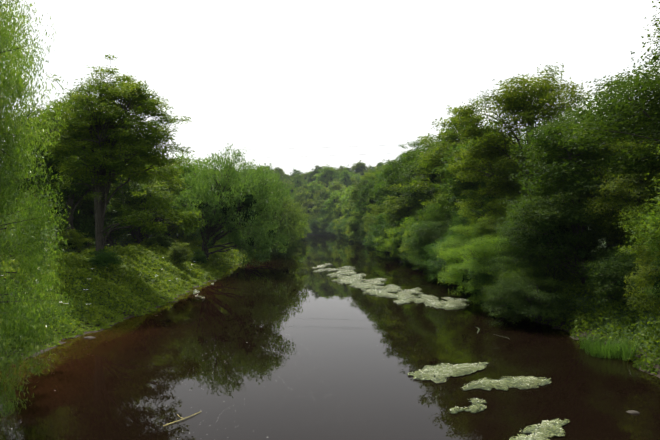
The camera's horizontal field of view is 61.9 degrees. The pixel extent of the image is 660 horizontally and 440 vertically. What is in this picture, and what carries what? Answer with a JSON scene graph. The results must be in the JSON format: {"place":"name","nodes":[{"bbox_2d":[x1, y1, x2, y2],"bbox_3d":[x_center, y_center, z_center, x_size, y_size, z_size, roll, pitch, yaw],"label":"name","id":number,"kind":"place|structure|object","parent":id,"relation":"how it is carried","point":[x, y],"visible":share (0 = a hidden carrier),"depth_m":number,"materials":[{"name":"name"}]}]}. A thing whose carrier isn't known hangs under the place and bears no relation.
{"place":"outdoors","nodes":[
{"label":"outdoors","id":0,"kind":"place"},
{"bbox_2d":[204,144,407,158],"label":"power lines","id":1,"kind":"object","parent":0,"point":[303,156],"visible":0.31,"depth_m":328.83,"materials":[{"name":"silver metal"}]},
{"bbox_2d":[0,235,659,439],"bbox_3d":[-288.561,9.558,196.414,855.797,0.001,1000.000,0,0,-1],"label":"river water","id":2,"kind":"structure","parent":0,"point":[354,356],"depth_m":30.49,"materials":[{"name":"brown liquid"}]},
{"bbox_2d":[193,263,569,439],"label":"crowfoot mats","id":3,"kind":"object","parent":2,"relation":"on","point":[436,374],"visible":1,"depth_m":30.26,"materials":[{"name":"plant"}]},
{"bbox_2d":[0,206,659,377],"bbox_3d":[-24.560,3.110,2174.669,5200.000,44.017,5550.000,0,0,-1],"label":"terrain","id":4,"kind":"structure","parent":0,"point":[604,324],"depth_m":43.72,"materials":[{"name":"green plant"}]},
{"bbox_2d":[2,151,55,241],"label":"tree","id":5,"kind":"object","parent":4,"relation":"on","point":[20,210],"depth_m":101.46,"materials":[{"name":"green plant"}]},
{"bbox_2d":[0,0,88,419],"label":"willow tree","id":6,"kind":"object","parent":4,"relation":"on","point":[11,56],"visible":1,"depth_m":23.27,"materials":[{"name":"green plant"}]},
{"bbox_2d":[14,186,113,246],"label":"shrub","id":7,"kind":"object","parent":4,"relation":"on","point":[58,211],"visible":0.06,"depth_m":86.52,"materials":[{"name":"green plant"}]},
{"bbox_2d":[36,188,94,245],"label":"tree","id":8,"kind":"object","parent":4,"relation":"on","point":[74,204],"visible":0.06,"depth_m":88.27,"materials":[{"name":"green plant"}]},
{"bbox_2d":[44,228,95,254],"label":"bush","id":9,"kind":"object","parent":4,"relation":"on","point":[75,242],"visible":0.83,"depth_m":67.49,"materials":[{"name":"green plant"}]},
{"bbox_2d":[0,92,146,249],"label":"sycamore tree","id":10,"kind":"object","parent":4,"relation":"on","point":[69,198],"visible":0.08,"depth_m":74.71,"materials":[{"name":"green plant"}]},
{"bbox_2d":[46,198,131,245],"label":"shrub","id":11,"kind":"object","parent":4,"relation":"on","point":[85,208],"visible":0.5,"depth_m":84.11,"materials":[{"name":"green plant"}]},
{"bbox_2d":[3,101,182,239],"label":"tree","id":12,"kind":"object","parent":4,"relation":"on","point":[34,179],"depth_m":89.52,"materials":[{"name":"green plant"}]},
{"bbox_2d":[87,248,122,269],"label":"bush","id":13,"kind":"object","parent":4,"relation":"on","point":[107,258],"visible":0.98,"depth_m":56.57,"materials":[{"name":"green plant"}]},
{"bbox_2d":[26,54,203,255],"bbox_3d":[-23.235,-6.618,61.164,17.207,23.115,16.495,0,0,-1],"label":"ash tree","id":14,"kind":"object","parent":4,"relation":"on","point":[108,134],"visible":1,"depth_m":58.63,"materials":[{"name":"green plant"}]},
{"bbox_2d":[81,197,150,245],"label":"shrub","id":15,"kind":"object","parent":4,"relation":"on","point":[116,227],"visible":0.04,"depth_m":91.89,"materials":[{"name":"green plant"}]},
{"bbox_2d":[87,175,146,242],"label":"shrub","id":16,"kind":"object","parent":4,"relation":"on","point":[133,232],"visible":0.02,"depth_m":97.22,"materials":[{"name":"green plant"}]},
{"bbox_2d":[105,164,176,243],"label":"tree","id":17,"kind":"object","parent":4,"relation":"on","point":[129,200],"visible":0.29,"depth_m":88.80,"materials":[{"name":"green plant"}]},
{"bbox_2d":[94,169,189,242],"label":"shrub","id":18,"kind":"object","parent":4,"relation":"on","point":[175,192],"visible":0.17,"depth_m":98.88,"materials":[{"name":"green plant"}]},
{"bbox_2d":[117,137,183,243],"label":"tree","id":19,"kind":"object","parent":4,"relation":"on","point":[166,169],"depth_m":99.03,"materials":[{"name":"green plant"}]},
{"bbox_2d":[126,220,180,242],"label":"shrub","id":20,"kind":"object","parent":4,"relation":"on","point":[159,232],"depth_m":107.32,"materials":[{"name":"green plant"}]},
{"bbox_2d":[144,234,176,249],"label":"bush","id":21,"kind":"object","parent":4,"relation":"on","point":[164,242],"visible":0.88,"depth_m":83.85,"materials":[{"name":"green plant"}]},
{"bbox_2d":[168,240,194,266],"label":"bush","id":22,"kind":"object","parent":4,"relation":"on","point":[176,255],"visible":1,"depth_m":77.77,"materials":[{"name":"green plant"}]},
{"bbox_2d":[152,152,228,236],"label":"tree","id":23,"kind":"object","parent":4,"relation":"on","point":[188,166],"visible":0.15,"depth_m":108.47,"materials":[{"name":"green plant"}]},
{"bbox_2d":[171,215,224,240],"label":"shrub","id":24,"kind":"object","parent":4,"relation":"on","point":[181,235],"visible":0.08,"depth_m":114.26,"materials":[{"name":"green plant"}]},
{"bbox_2d":[190,249,208,263],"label":"bush","id":25,"kind":"object","parent":4,"relation":"on","point":[201,256],"visible":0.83,"depth_m":86.39,"materials":[{"name":"green plant"}]},
{"bbox_2d":[165,143,296,267],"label":"willow tree","id":26,"kind":"object","parent":4,"relation":"on","point":[220,202],"visible":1,"depth_m":93.12,"materials":[{"name":"green plant"}]},
{"bbox_2d":[230,186,309,257],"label":"willow tree","id":27,"kind":"object","parent":4,"relation":"on","point":[291,213],"visible":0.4,"depth_m":135.36,"materials":[{"name":"green plant"}]},
{"bbox_2d":[273,167,289,183],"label":"hill tree","id":28,"kind":"object","parent":4,"relation":"on","point":[282,173],"visible":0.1,"depth_m":580.66,"materials":[{"name":"green plant"}]},
{"bbox_2d":[278,179,294,197],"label":"tree","id":29,"kind":"object","parent":4,"relation":"on","point":[292,187],"visible":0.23,"depth_m":466.25,"materials":[{"name":"green plant"}]},
{"bbox_2d":[279,222,308,249],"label":"shrub","id":30,"kind":"object","parent":4,"relation":"on","point":[302,235],"visible":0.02,"depth_m":164.19,"materials":[{"name":"green plant"}]},
{"bbox_2d":[287,173,307,185],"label":"hill tree","id":31,"kind":"object","parent":4,"relation":"on","point":[295,178],"visible":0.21,"depth_m":513.39,"materials":[{"name":"green plant"}]},
{"bbox_2d":[291,176,304,190],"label":"hill tree","id":32,"kind":"object","parent":4,"relation":"on","point":[297,184],"visible":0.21,"depth_m":490.01,"materials":[{"name":"green plant"}]},
{"bbox_2d":[291,189,312,210],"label":"tree","id":33,"kind":"object","parent":4,"relation":"on","point":[302,197],"visible":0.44,"depth_m":420.53,"materials":[{"name":"green plant"}]},
{"bbox_2d":[301,199,315,223],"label":"tree","id":34,"kind":"object","parent":4,"relation":"on","point":[308,204],"visible":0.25,"depth_m":408.10,"materials":[{"name":"green plant"}]},
{"bbox_2d":[305,181,323,197],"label":"tree","id":35,"kind":"object","parent":4,"relation":"on","point":[315,188],"visible":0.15,"depth_m":447.43,"materials":[{"name":"green plant"}]},
{"bbox_2d":[307,164,323,182],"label":"hill tree","id":36,"kind":"object","parent":4,"relation":"on","point":[312,173],"visible":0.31,"depth_m":565.66,"materials":[{"name":"green plant"}]},
{"bbox_2d":[308,213,322,234],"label":"tree","id":37,"kind":"object","parent":4,"relation":"on","point":[314,223],"visible":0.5,"depth_m":383.93,"materials":[{"name":"green plant"}]},
{"bbox_2d":[308,204,323,221],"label":"tree","id":38,"kind":"object","parent":4,"relation":"on","point":[317,213],"visible":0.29,"depth_m":391.06,"materials":[{"name":"green plant"}]},
{"bbox_2d":[307,199,325,218],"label":"tree","id":39,"kind":"object","parent":4,"relation":"on","point":[320,202],"visible":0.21,"depth_m":398.59,"materials":[{"name":"green plant"}]},
{"bbox_2d":[310,187,330,214],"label":"hill tree","id":40,"kind":"object","parent":4,"relation":"on","point":[325,197],"visible":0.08,"depth_m":407.26,"materials":[{"name":"green plant"}]},
{"bbox_2d":[316,212,332,235],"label":"tree","id":41,"kind":"object","parent":4,"relation":"on","point":[324,221],"visible":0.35,"depth_m":375.43,"materials":[{"name":"green plant"}]},
{"bbox_2d":[317,213,333,235],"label":"shrub","id":42,"kind":"object","parent":4,"relation":"on","point":[330,218],"visible":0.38,"depth_m":371.78,"materials":[{"name":"green plant"}]},
{"bbox_2d":[320,199,332,218],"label":"tree","id":43,"kind":"object","parent":4,"relation":"on","point":[323,211],"visible":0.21,"depth_m":388.16,"materials":[{"name":"green plant"}]},
{"bbox_2d":[315,167,338,187],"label":"hill tree","id":44,"kind":"object","parent":4,"relation":"on","point":[326,170],"visible":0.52,"depth_m":514.50,"materials":[{"name":"green plant"}]},
{"bbox_2d":[0,235,659,374],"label":"bank vegetation","id":45,"kind":"object","parent":4,"relation":"on","point":[142,252],"visible":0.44,"depth_m":49.73,"materials":[{"name":"green plant"}]},
{"bbox_2d":[322,167,339,184],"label":"hill tree","id":46,"kind":"object","parent":4,"relation":"on","point":[328,178],"visible":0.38,"depth_m":514.28,"materials":[{"name":"green plant"}]},
{"bbox_2d":[324,190,340,213],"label":"tree","id":47,"kind":"object","parent":4,"relation":"on","point":[331,200],"visible":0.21,"depth_m":377.43,"materials":[{"name":"green plant"}]},
{"bbox_2d":[328,182,346,192],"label":"tree","id":48,"kind":"object","parent":4,"relation":"on","point":[336,186],"visible":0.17,"depth_m":426.98,"materials":[{"name":"green plant"}]},
{"bbox_2d":[331,189,346,219],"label":"tree","id":49,"kind":"object","parent":4,"relation":"on","point":[337,211],"visible":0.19,"depth_m":354.90,"materials":[{"name":"green plant"}]},
{"bbox_2d":[332,215,346,234],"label":"tree","id":50,"kind":"object","parent":4,"relation":"on","point":[337,222],"visible":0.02,"depth_m":320.70,"materials":[{"name":"green plant"}]},
{"bbox_2d":[332,188,347,216],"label":"tree","id":51,"kind":"object","parent":4,"relation":"on","point":[337,203],"visible":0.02,"depth_m":371.56,"materials":[{"name":"green plant"}]},
{"bbox_2d":[334,168,353,187],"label":"hill tree","id":52,"kind":"object","parent":4,"relation":"on","point":[343,177],"visible":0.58,"depth_m":506.33,"materials":[{"name":"green plant"}]},
{"bbox_2d":[339,189,351,216],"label":"tree","id":53,"kind":"object","parent":4,"relation":"on","point":[345,201],"depth_m":310.08,"materials":[{"name":"green plant"}]},
{"bbox_2d":[338,185,353,220],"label":"tree","id":54,"kind":"object","parent":4,"relation":"on","point":[341,201],"visible":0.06,"depth_m":331.39,"materials":[{"name":"green plant"}]},
{"bbox_2d":[345,173,360,186],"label":"hill tree","id":55,"kind":"object","parent":4,"relation":"on","point":[356,178],"visible":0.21,"depth_m":502.43,"materials":[{"name":"green plant"}]},
{"bbox_2d":[346,211,362,236],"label":"shrub","id":56,"kind":"object","parent":4,"relation":"on","point":[355,231],"visible":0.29,"depth_m":220.08,"materials":[{"name":"green plant"}]},
{"bbox_2d":[347,209,364,235],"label":"shrub","id":57,"kind":"object","parent":4,"relation":"on","point":[354,225],"visible":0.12,"depth_m":217.95,"materials":[{"name":"green plant"}]},
{"bbox_2d":[347,173,370,212],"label":"tree","id":58,"kind":"object","parent":4,"relation":"on","point":[367,174],"visible":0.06,"depth_m":259.66,"materials":[{"name":"green plant"}]},
{"bbox_2d":[352,191,369,216],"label":"tree","id":59,"kind":"object","parent":4,"relation":"on","point":[357,209],"depth_m":223.06,"materials":[{"name":"green plant"}]},
{"bbox_2d":[346,168,376,223],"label":"tree","id":60,"kind":"object","parent":4,"relation":"on","point":[360,186],"visible":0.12,"depth_m":210.77,"materials":[{"name":"green plant"}]},
{"bbox_2d":[351,160,371,176],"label":"hill tree","id":61,"kind":"object","parent":4,"relation":"on","point":[360,168],"visible":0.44,"depth_m":542.52,"materials":[{"name":"green plant"}]},
{"bbox_2d":[357,221,367,238],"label":"tree","id":62,"kind":"object","parent":4,"relation":"on","point":[363,230],"visible":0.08,"depth_m":199.55,"materials":[{"name":"green plant"}]},
{"bbox_2d":[361,203,383,240],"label":"shrub","id":63,"kind":"object","parent":4,"relation":"on","point":[367,223],"visible":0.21,"depth_m":160.88,"materials":[{"name":"green plant"}]},
{"bbox_2d":[365,206,387,234],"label":"shrub","id":64,"kind":"object","parent":4,"relation":"on","point":[378,211],"visible":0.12,"depth_m":142.32,"materials":[{"name":"green plant"}]},
{"bbox_2d":[357,162,396,218],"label":"tree","id":65,"kind":"object","parent":4,"relation":"on","point":[364,193],"visible":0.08,"depth_m":179.69,"materials":[{"name":"green plant"}]},
{"bbox_2d":[364,160,397,206],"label":"tree","id":66,"kind":"object","parent":4,"relation":"on","point":[376,167],"visible":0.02,"depth_m":199.25,"materials":[{"name":"green plant"}]},
{"bbox_2d":[369,216,397,255],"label":"shrub","id":67,"kind":"object","parent":4,"relation":"on","point":[378,226],"visible":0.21,"depth_m":136.23,"materials":[{"name":"green plant"}]},
{"bbox_2d":[369,206,400,254],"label":"shrub","id":68,"kind":"object","parent":4,"relation":"on","point":[381,221],"visible":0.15,"depth_m":139.42,"materials":[{"name":"green plant"}]},
{"bbox_2d":[371,232,400,259],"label":"shrub","id":69,"kind":"object","parent":4,"relation":"on","point":[384,248],"visible":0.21,"depth_m":125.39,"materials":[{"name":"green plant"}]},
{"bbox_2d":[372,219,399,257],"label":"shrub","id":70,"kind":"object","parent":4,"relation":"on","point":[389,227],"visible":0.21,"depth_m":128.92,"materials":[{"name":"green plant"}]},
{"bbox_2d":[368,148,418,210],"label":"tree","id":71,"kind":"object","parent":4,"relation":"on","point":[382,191],"visible":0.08,"depth_m":146.75,"materials":[{"name":"green plant"}]},
{"bbox_2d":[374,143,414,205],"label":"tree","id":72,"kind":"object","parent":4,"relation":"on","point":[386,171],"visible":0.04,"depth_m":159.05,"materials":[{"name":"green plant"}]},
{"bbox_2d":[384,220,413,260],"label":"shrub","id":73,"kind":"object","parent":4,"relation":"on","point":[393,244],"visible":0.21,"depth_m":111.08,"materials":[{"name":"green plant"}]},
{"bbox_2d":[387,217,413,262],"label":"shrub","id":74,"kind":"object","parent":4,"relation":"on","point":[399,230],"visible":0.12,"depth_m":113.21,"materials":[{"name":"green plant"}]},
{"bbox_2d":[379,179,423,228],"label":"tree","id":75,"kind":"object","parent":4,"relation":"on","point":[396,208],"visible":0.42,"depth_m":120.52,"materials":[{"name":"green plant"}]},
{"bbox_2d":[398,244,419,264],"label":"shrub","id":76,"kind":"object","parent":4,"relation":"on","point":[405,255],"visible":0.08,"depth_m":105.12,"materials":[{"name":"green plant"}]},
{"bbox_2d":[379,135,445,212],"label":"tree","id":77,"kind":"object","parent":4,"relation":"on","point":[392,180],"visible":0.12,"depth_m":128.83,"materials":[{"name":"green plant"}]},
{"bbox_2d":[400,222,432,268],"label":"shrub","id":78,"kind":"object","parent":4,"relation":"on","point":[408,246],"visible":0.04,"depth_m":98.60,"materials":[{"name":"green plant"}]},
{"bbox_2d":[404,207,437,256],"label":"shrub","id":79,"kind":"object","parent":4,"relation":"on","point":[407,237],"depth_m":101.17,"materials":[{"name":"green plant"}]},
{"bbox_2d":[403,207,439,237],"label":"shrub","id":80,"kind":"object","parent":4,"relation":"on","point":[409,219],"visible":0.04,"depth_m":106.39,"materials":[{"name":"green plant"}]},
{"bbox_2d":[407,250,438,271],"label":"shrub","id":81,"kind":"object","parent":4,"relation":"on","point":[421,267],"visible":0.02,"depth_m":92.23,"materials":[{"name":"green plant"}]},
{"bbox_2d":[395,138,451,214],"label":"tree","id":82,"kind":"object","parent":4,"relation":"on","point":[421,195],"visible":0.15,"depth_m":109.50,"materials":[{"name":"green plant"}]},
{"bbox_2d":[401,201,459,276],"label":"shrub","id":83,"kind":"object","parent":4,"relation":"on","point":[420,226],"visible":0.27,"depth_m":82.53,"materials":[{"name":"green plant"}]},
{"bbox_2d":[410,210,460,277],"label":"shrub","id":84,"kind":"object","parent":4,"relation":"on","point":[429,242],"visible":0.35,"depth_m":80.56,"materials":[{"name":"green plant"}]},
{"bbox_2d":[419,232,462,282],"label":"shrub","id":85,"kind":"object","parent":4,"relation":"on","point":[435,257],"visible":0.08,"depth_m":76.15,"materials":[{"name":"green plant"}]},
{"bbox_2d":[422,226,481,283],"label":"shrub","id":86,"kind":"object","parent":4,"relation":"on","point":[440,259],"visible":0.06,"depth_m":71.72,"materials":[{"name":"green plant"}]},
{"bbox_2d":[404,99,512,221],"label":"tree","id":87,"kind":"object","parent":4,"relation":"on","point":[450,135],"visible":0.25,"depth_m":94.96,"materials":[{"name":"green plant"}]},
{"bbox_2d":[444,229,491,291],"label":"shrub","id":88,"kind":"object","parent":4,"relation":"on","point":[448,263],"visible":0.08,"depth_m":63.82,"materials":[{"name":"green plant"}]},
{"bbox_2d":[431,159,507,221],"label":"shrub","id":89,"kind":"object","parent":4,"relation":"on","point":[449,194],"visible":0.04,"depth_m":82.72,"materials":[{"name":"green plant"}]},
{"bbox_2d":[433,218,506,275],"bbox_3d":[17.236,4.348,63.651,10.222,9.361,9.180,0,0,18],"label":"shrub","id":90,"kind":"object","parent":4,"relation":"on","point":[463,240],"visible":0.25,"depth_m":62.83,"materials":[{"name":"green plant"}]},
{"bbox_2d":[444,188,500,244],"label":"tree","id":91,"kind":"object","parent":4,"relation":"on","point":[463,221],"visible":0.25,"depth_m":74.70,"materials":[{"name":"green plant"}]},
{"bbox_2d":[431,117,528,214],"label":"tree","id":92,"kind":"object","parent":4,"relation":"on","point":[473,187],"visible":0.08,"depth_m":80.63,"materials":[{"name":"green plant"}]},
{"bbox_2d":[445,122,524,201],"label":"tree","id":93,"kind":"object","parent":4,"relation":"on","point":[493,131],"visible":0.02,"depth_m":102.20,"materials":[{"name":"green plant"}]},
{"bbox_2d":[437,235,538,305],"bbox_3d":[15.714,5.195,53.135,10.866,7.500,10.295,0,0,16],"label":"shrub","id":94,"kind":"object","parent":4,"relation":"on","point":[470,264],"visible":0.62,"depth_m":52.32,"materials":[{"name":"green plant"}]},
{"bbox_2d":[454,181,557,246],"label":"shrub","id":95,"kind":"object","parent":4,"relation":"on","point":[471,212],"visible":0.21,"depth_m":67.18,"materials":[{"name":"green plant"}]},
{"bbox_2d":[475,191,539,260],"bbox_3d":[21.912,1.641,63.218,11.043,9.811,9.917,0,0,0],"label":"shrub","id":96,"kind":"object","parent":4,"relation":"on","point":[488,222],"visible":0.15,"depth_m":62.36,"materials":[{"name":"green plant"}]},
{"bbox_2d":[467,236,556,295],"bbox_3d":[16.604,5.100,51.243,7.839,7.317,7.817,0,0,0],"label":"shrub","id":97,"kind":"object","parent":4,"relation":"on","point":[502,261],"visible":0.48,"depth_m":50.04,"materials":[{"name":"green plant"}]},
{"bbox_2d":[478,266,579,324],"bbox_3d":[15.702,6.420,44.710,7.690,5.098,7.518,0,0,-30],"label":"shrub","id":98,"kind":"object","parent":4,"relation":"on","point":[527,299],"visible":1,"depth_m":43.89,"materials":[{"name":"green plant"}]},
{"bbox_2d":[446,62,612,208],"bbox_3d":[24.382,-6.051,66.680,20.468,24.959,18.431,0,0,25],"label":"tree","id":99,"kind":"object","parent":4,"relation":"on","point":[517,100],"visible":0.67,"depth_m":64.79,"materials":[{"name":"green plant"}]},
{"bbox_2d":[490,199,601,279],"bbox_3d":[20.968,2.125,53.410,10.163,9.039,10.134,0,0,24],"label":"shrub","id":100,"kind":"object","parent":4,"relation":"on","point":[562,273],"visible":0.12,"depth_m":51.27,"materials":[{"name":"green plant"}]},
{"bbox_2d":[492,164,626,285],"bbox_3d":[19.547,0.772,48.049,10.886,11.511,10.855,0,0,-10],"label":"shrub","id":101,"kind":"object","parent":4,"relation":"on","point":[553,236],"visible":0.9,"depth_m":46.40,"materials":[{"name":"green plant"}]},
{"bbox_2d":[507,69,659,264],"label":"tree","id":102,"kind":"object","parent":4,"relation":"on","point":[576,161],"visible":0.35,"depth_m":48.26,"materials":[{"name":"green plant"}]},
{"bbox_2d":[550,1,659,195],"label":"tree","id":103,"kind":"object","parent":4,"relation":"on","point":[643,86],"visible":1,"depth_m":36.97,"materials":[{"name":"green plant"}]},
{"bbox_2d":[573,332,645,360],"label":"reed tufts","id":104,"kind":"object","parent":4,"relation":"on","point":[595,348],"visible":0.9,"depth_m":33.80,"materials":[{"name":"green plant"}]},
{"bbox_2d":[577,242,656,305],"bbox_3d":[22.257,4.076,40.196,7.766,4.913,7.592,0,0,-26],"label":"shrub","id":105,"kind":"object","parent":4,"relation":"on","point":[612,274],"visible":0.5,"depth_m":39.98,"materials":[{"name":"green plant"}]},
{"bbox_2d":[579,126,659,250],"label":"tree","id":106,"kind":"object","parent":4,"relation":"on","point":[637,181],"visible":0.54,"depth_m":42.58,"materials":[{"name":"green plant"}]},
{"bbox_2d":[613,197,659,283],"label":"shrub","id":107,"kind":"object","parent":4,"relation":"on","point":[630,251],"visible":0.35,"depth_m":38.91,"materials":[{"name":"green plant"}]},
{"bbox_2d":[622,141,659,269],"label":"shrub","id":108,"kind":"object","parent":4,"relation":"on","point":[652,230],"visible":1,"depth_m":29.59,"materials":[{"name":"green plant"}]},
{"bbox_2d":[623,216,659,316],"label":"shrub","id":109,"kind":"object","parent":4,"relation":"on","point":[642,281],"visible":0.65,"depth_m":34.29,"materials":[{"name":"green plant"}]},
{"bbox_2d":[639,236,659,301],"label":"shrub","id":110,"kind":"object","parent":4,"relation":"on","point":[658,266],"visible":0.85,"depth_m":32.37,"materials":[{"name":"green plant"}]},
{"bbox_2d":[0,0,659,174],"label":"sky","id":111,"kind":"structure","parent":0,"point":[271,77],"materials":[{"name":"white"}]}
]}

